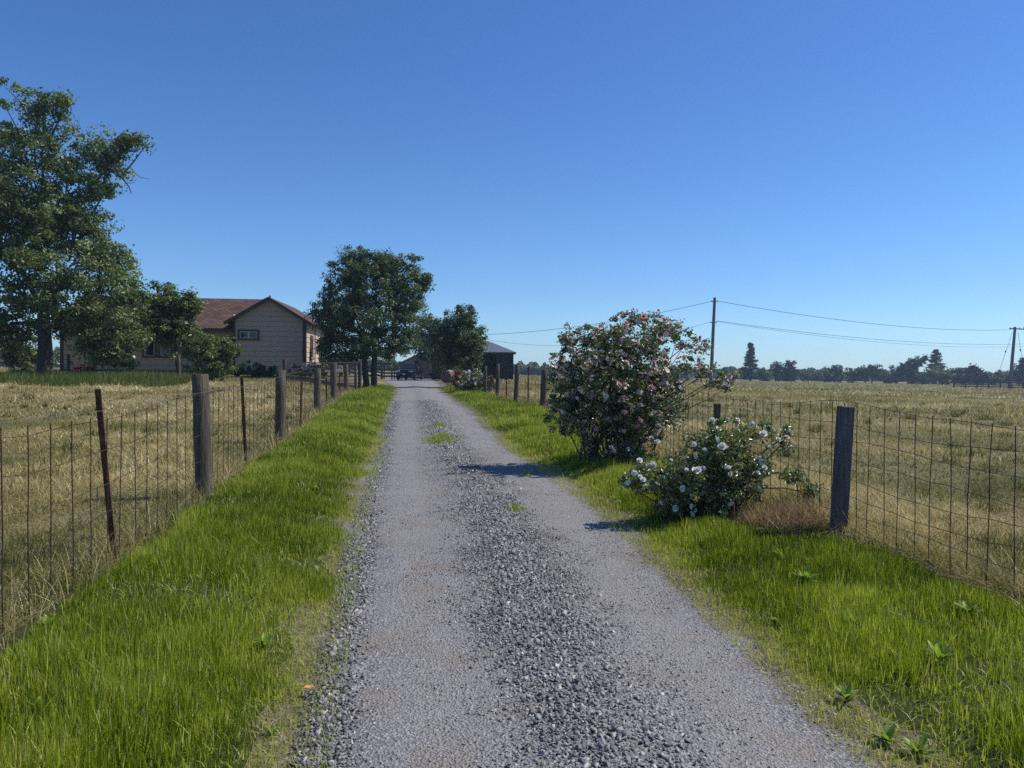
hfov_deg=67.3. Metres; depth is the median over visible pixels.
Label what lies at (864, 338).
power line
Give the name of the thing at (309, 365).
rose hedge bush
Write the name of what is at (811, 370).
distant treeline
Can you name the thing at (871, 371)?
field tree
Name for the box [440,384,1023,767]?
grass
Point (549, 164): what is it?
sky
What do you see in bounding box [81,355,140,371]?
dark shrub
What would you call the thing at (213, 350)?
rounded shrub
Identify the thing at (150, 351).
window
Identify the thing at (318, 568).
broadleaf weed
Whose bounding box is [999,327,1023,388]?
utility pole
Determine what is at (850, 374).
field tree
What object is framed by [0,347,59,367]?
distant treeline
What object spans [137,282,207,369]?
garden tree
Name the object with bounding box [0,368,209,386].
tall grass
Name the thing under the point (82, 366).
red shrub
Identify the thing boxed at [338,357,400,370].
distant treeline
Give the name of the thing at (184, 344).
window
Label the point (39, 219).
broad tree
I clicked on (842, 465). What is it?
wire fence
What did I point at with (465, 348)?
bushy tree
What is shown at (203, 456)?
wire fence
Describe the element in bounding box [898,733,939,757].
broadleaf weed
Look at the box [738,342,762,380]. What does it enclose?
pine tree
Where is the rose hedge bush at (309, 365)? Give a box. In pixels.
[288,363,327,381]
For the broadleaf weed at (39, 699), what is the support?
on the ground at (894, 699)
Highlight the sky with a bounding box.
[0,0,1023,373]
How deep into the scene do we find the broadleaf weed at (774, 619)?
4.70 m
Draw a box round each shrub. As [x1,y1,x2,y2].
[0,343,36,372]
[70,360,97,374]
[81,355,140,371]
[178,329,243,380]
[232,360,277,376]
[450,367,464,389]
[454,368,483,390]
[474,372,495,391]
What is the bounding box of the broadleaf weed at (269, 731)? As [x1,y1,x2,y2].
[263,724,279,734]
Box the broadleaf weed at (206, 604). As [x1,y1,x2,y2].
[190,595,218,609]
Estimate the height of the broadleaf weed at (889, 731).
0.066 m
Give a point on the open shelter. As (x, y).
(384, 368)
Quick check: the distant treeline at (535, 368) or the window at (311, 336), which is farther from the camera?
the distant treeline at (535, 368)
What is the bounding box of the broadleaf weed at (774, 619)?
[768,613,780,622]
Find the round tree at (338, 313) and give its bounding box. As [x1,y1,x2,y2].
[303,244,435,386]
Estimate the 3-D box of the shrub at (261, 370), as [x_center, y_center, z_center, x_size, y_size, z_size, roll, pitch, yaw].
[-14.065,-0.676,42.085,2.614,1.282,1.730,1,1,0]
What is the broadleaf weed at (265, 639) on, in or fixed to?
on the ground at (894, 699)
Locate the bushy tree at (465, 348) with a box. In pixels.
[426,303,488,377]
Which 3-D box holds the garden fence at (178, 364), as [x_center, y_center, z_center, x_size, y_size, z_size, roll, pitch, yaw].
[-17.848,-0.550,35.250,6.166,1.595,0.156,1,1,14]
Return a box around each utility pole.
[709,298,717,386]
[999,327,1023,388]
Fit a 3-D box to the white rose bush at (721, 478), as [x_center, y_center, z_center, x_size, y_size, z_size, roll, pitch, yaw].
[2.119,0.912,7.777,2.128,1.207,1.131,1,1,0]
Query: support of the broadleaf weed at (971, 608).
on the grass at (824, 610)
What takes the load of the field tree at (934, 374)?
on the ground at (894, 699)
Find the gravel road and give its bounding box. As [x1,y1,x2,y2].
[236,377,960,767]
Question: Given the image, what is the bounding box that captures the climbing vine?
[315,342,329,377]
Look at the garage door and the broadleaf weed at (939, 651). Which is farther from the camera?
the garage door
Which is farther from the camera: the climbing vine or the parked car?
the parked car
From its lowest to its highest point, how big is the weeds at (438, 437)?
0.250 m
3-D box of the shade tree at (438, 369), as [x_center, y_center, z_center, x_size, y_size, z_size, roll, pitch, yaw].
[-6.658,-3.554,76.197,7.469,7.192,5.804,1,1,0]
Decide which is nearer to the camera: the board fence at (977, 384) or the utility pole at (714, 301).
the utility pole at (714, 301)
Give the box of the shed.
[396,355,431,378]
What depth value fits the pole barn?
85.04 m
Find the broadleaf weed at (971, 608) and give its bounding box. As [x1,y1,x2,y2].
[954,601,982,613]
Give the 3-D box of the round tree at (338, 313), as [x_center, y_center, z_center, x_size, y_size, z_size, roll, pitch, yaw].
[-8.159,-3.756,43.151,6.406,8.107,5.900,1,1,42]
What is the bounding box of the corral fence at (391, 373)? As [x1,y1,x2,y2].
[377,368,401,378]
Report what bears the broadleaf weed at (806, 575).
on the grass at (824, 610)
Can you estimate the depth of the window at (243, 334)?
44.61 m
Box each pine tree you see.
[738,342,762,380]
[925,349,947,383]
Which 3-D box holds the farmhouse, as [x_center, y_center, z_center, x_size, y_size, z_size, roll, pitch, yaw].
[-19.392,-2.881,48.123,14.964,6.240,8.430,1,1,-5]
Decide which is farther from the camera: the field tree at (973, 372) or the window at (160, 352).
the field tree at (973, 372)
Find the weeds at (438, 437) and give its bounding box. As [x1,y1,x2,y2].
[420,422,531,512]
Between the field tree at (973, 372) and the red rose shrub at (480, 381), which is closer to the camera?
the red rose shrub at (480, 381)
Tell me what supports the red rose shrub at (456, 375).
on the ground at (894, 699)
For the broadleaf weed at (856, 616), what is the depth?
4.44 m
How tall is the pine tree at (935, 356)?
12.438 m
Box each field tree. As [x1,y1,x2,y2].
[717,367,737,380]
[754,367,772,381]
[768,359,801,381]
[798,370,822,381]
[820,364,850,382]
[843,367,861,382]
[854,364,896,383]
[888,354,928,383]
[916,365,955,384]
[946,367,971,383]
[963,363,992,383]
[988,370,1008,383]
[1004,357,1023,384]
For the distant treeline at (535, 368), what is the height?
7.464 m
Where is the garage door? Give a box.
[410,362,428,378]
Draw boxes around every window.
[141,334,156,357]
[157,338,172,357]
[174,336,186,357]
[237,329,259,339]
[310,335,313,359]
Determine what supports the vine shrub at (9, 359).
on the ground at (894, 699)
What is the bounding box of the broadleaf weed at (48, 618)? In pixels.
[33,611,65,630]
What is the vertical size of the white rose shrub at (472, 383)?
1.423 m
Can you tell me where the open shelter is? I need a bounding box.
[377,363,398,378]
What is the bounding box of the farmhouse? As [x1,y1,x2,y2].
[51,288,323,375]
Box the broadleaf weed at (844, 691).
[832,684,862,699]
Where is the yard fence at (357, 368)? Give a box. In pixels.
[337,358,370,376]
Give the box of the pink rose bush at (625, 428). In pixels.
[543,308,742,462]
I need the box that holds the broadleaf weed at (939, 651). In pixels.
[923,640,956,660]
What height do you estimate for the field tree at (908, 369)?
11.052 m
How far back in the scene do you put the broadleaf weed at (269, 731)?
3.22 m
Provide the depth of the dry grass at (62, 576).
9.51 m
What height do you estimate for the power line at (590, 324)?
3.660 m
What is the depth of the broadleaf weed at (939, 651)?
3.89 m
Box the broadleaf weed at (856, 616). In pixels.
[842,606,867,623]
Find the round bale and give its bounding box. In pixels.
[441,370,454,382]
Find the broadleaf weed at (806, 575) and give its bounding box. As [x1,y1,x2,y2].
[792,564,818,580]
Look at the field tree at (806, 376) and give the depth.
260.81 m
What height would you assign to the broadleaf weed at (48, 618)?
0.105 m
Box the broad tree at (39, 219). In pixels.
[0,76,160,372]
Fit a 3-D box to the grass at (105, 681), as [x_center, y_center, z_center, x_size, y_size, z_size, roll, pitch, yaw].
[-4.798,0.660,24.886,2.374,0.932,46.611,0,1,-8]
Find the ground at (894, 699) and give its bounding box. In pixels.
[0,367,1023,767]
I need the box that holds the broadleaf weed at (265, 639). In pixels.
[252,632,271,648]
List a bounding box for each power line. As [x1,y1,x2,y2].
[487,301,710,334]
[719,301,954,329]
[720,321,999,344]
[722,322,1021,346]
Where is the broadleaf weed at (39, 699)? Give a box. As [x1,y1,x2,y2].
[18,696,54,713]
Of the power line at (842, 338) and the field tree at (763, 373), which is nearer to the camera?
the power line at (842, 338)
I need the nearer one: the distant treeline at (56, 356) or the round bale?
the round bale
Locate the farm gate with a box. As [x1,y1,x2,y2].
[283,359,361,388]
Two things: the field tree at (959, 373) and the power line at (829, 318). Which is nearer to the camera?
the power line at (829, 318)
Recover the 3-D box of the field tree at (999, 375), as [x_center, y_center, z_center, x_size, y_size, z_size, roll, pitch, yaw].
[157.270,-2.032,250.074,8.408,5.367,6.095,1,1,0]
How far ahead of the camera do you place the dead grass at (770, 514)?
7.20 m
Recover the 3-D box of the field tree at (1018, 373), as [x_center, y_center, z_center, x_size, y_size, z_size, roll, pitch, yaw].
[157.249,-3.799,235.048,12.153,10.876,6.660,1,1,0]
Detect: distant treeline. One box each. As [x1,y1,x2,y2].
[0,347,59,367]
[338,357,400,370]
[513,360,690,378]
[690,365,1021,383]
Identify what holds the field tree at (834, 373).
on the ground at (894, 699)
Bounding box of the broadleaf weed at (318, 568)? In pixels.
[315,565,323,572]
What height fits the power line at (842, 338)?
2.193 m
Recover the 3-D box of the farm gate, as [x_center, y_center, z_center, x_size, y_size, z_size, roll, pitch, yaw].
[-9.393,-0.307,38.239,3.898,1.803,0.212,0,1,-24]
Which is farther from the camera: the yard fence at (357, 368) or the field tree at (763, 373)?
the field tree at (763, 373)
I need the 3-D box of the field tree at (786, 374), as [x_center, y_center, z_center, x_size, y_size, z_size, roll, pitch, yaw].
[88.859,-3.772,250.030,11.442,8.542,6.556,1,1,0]
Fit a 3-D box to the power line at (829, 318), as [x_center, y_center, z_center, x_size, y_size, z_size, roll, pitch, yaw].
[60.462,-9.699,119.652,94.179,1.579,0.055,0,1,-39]
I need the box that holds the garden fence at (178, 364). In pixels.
[67,354,180,377]
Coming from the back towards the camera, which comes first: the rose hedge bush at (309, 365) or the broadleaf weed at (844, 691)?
the rose hedge bush at (309, 365)
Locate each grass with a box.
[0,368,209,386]
[0,369,354,650]
[0,384,397,767]
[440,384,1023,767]
[457,375,1023,611]
[631,460,872,539]
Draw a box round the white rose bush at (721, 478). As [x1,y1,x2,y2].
[617,414,824,519]
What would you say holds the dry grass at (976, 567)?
on the ground at (894, 699)
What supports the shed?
on the ground at (894, 699)
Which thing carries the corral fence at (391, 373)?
on the ground at (894, 699)
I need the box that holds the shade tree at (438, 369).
[409,312,481,380]
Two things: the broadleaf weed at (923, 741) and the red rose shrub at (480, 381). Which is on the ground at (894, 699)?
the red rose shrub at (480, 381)
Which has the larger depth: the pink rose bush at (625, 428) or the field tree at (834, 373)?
the field tree at (834, 373)
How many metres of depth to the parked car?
78.92 m
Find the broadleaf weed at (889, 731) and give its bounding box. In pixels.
[868,723,902,743]
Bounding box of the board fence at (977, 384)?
[953,379,1023,388]
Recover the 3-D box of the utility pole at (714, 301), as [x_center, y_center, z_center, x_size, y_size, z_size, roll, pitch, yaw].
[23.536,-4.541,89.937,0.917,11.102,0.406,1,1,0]
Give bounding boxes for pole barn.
[432,341,515,379]
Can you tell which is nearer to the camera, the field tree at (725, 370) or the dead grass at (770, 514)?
the dead grass at (770, 514)
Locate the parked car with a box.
[396,363,423,379]
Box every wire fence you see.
[0,361,356,634]
[483,364,1023,596]
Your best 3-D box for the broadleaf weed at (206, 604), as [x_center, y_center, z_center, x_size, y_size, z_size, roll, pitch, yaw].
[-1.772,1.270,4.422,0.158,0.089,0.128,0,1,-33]

